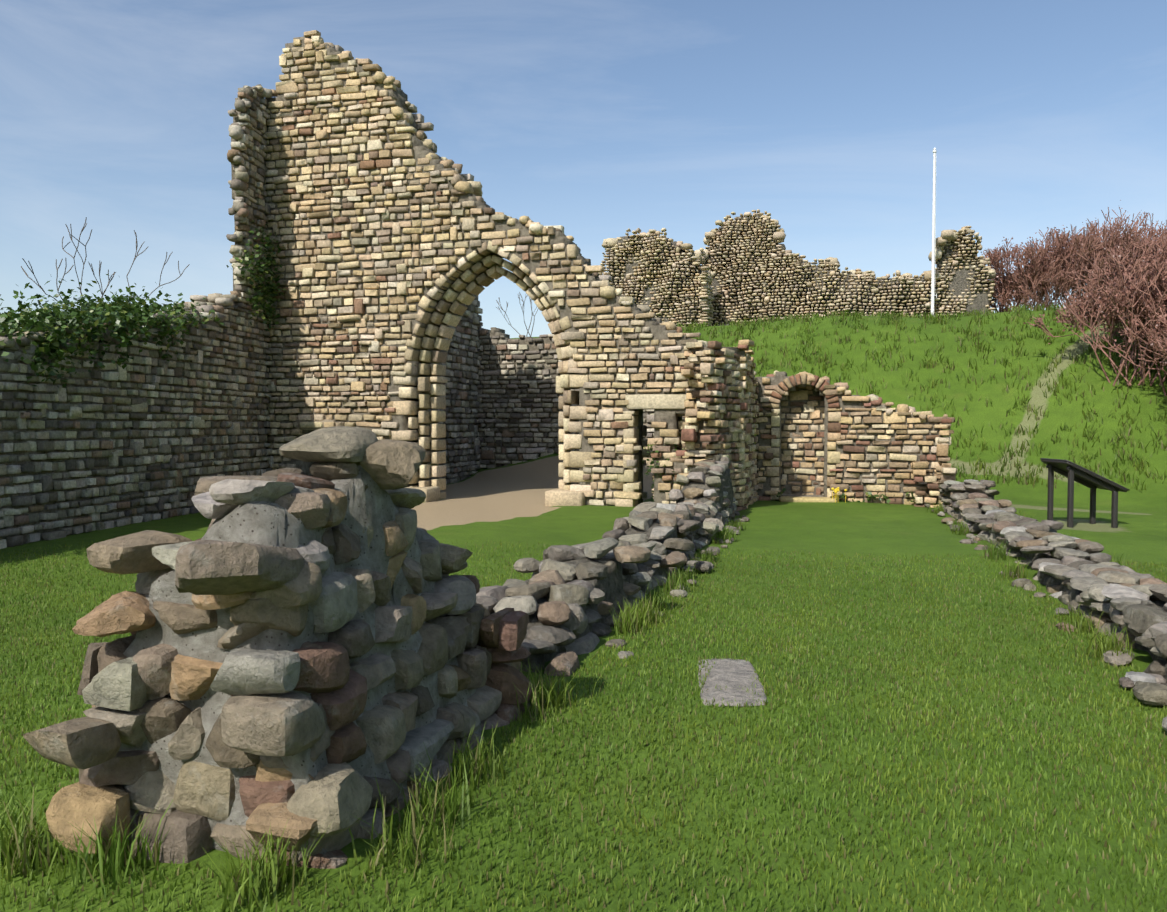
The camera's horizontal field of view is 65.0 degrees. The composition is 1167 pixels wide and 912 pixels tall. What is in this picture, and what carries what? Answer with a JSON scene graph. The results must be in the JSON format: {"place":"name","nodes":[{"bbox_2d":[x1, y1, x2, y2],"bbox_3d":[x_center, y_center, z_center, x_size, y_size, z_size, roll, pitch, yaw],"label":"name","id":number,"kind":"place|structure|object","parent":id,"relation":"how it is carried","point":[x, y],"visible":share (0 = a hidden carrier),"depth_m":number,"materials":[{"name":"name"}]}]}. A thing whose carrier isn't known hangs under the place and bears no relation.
{"place":"outdoors","nodes":[
{"label":"outdoors","id":0,"kind":"place"},
{"bbox_2d":[0,84,273,548],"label":"wall","id":1,"kind":"structure","parent":0,"point":[246,215],"depth_m":15.31,"materials":[{"name":"grey stone"}]},
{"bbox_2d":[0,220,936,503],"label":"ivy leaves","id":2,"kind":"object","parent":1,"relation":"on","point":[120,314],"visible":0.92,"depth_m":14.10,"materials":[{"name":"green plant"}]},
{"bbox_2d":[264,30,707,506],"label":"gable wall","id":3,"kind":"structure","parent":0,"point":[486,269],"depth_m":19.02,"materials":[{"name":"beige stone"}]},
{"bbox_2d":[428,294,684,483],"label":"walls","id":4,"kind":"structure","parent":0,"point":[506,434],"depth_m":26.69,"materials":[{"name":"grey stone"}]},
{"bbox_2d":[0,310,1166,911],"bbox_3d":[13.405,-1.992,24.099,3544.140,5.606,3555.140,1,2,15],"label":"ground","id":5,"kind":"structure","parent":0,"point":[504,504],"depth_m":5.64,"materials":[{"name":"green plant"}]},
{"bbox_2d":[23,426,532,868],"bbox_3d":[-1.254,0.717,4.258,1.478,1.711,2.488,1,2,15],"label":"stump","id":6,"kind":"object","parent":5,"relation":"on","point":[266,720],"depth_m":3.42,"materials":[{"name":"grey stone"}]},
{"bbox_2d":[21,217,537,336],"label":"bare trees","id":7,"kind":"object","parent":5,"relation":"on","point":[113,274],"visible":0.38,"depth_m":18.23,"materials":[{"name":"brown plant"}]},
{"bbox_2d":[698,659,767,706],"bbox_3d":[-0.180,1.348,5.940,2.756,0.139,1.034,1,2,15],"label":"paving slab","id":8,"kind":"structure","parent":5,"relation":"on","point":[733,675],"depth_m":5.52,"materials":[{"name":"stone"}]},
{"bbox_2d":[831,487,846,502],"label":"yellow flowers","id":9,"kind":"object","parent":5,"relation":"on","point":[835,490],"visible":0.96,"depth_m":18.56,"materials":[{"name":"yellow plant"}]},
{"bbox_2d":[643,302,1166,491],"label":"bank grass tufts","id":10,"kind":"object","parent":5,"relation":"on","point":[940,320],"visible":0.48,"depth_m":25.11,"materials":[{"name":"green plant"}]},
{"bbox_2d":[931,148,936,312],"bbox_3d":[12.903,-7.970,33.782,0.320,6.714,0.320,1,2,15],"label":"flagpole","id":11,"kind":"object","parent":5,"relation":"on","point":[933,238],"visible":0.75,"depth_m":33.74,"materials":[{"name":"white metal"}]},
{"bbox_2d":[981,207,1166,395],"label":"bare shrubs","id":12,"kind":"object","parent":5,"relation":"on","point":[1136,339],"visible":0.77,"depth_m":23.81,"materials":[{"name":"brown plant"}]},
{"bbox_2d":[1040,458,1129,527],"bbox_3d":[8.004,0.608,14.676,1.010,1.127,0.842,0,2,-1],"label":"info board","id":13,"kind":"object","parent":5,"relation":"on","point":[1072,472],"visible":0.9,"depth_m":14.39,"materials":[{"name":"black metal"}]},
{"bbox_2d":[0,0,1166,337],"label":"sky","id":14,"kind":"structure","parent":0,"point":[598,120],"materials":[{"name":"blue"}]},
{"bbox_2d":[599,209,995,326],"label":"keep walls","id":15,"kind":"structure","parent":0,"point":[705,277],"depth_m":35.50,"materials":[{"name":"beige stone"}]},
{"bbox_2d":[670,339,956,510],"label":"niche wall","id":16,"kind":"structure","parent":0,"point":[741,426],"depth_m":18.62,"materials":[{"name":"beige stone"}]},
{"bbox_2d":[476,457,1166,731],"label":"walls","id":17,"kind":"structure","parent":0,"point":[1124,595],"depth_m":7.78,"materials":[{"name":"grey stone"}]}
]}

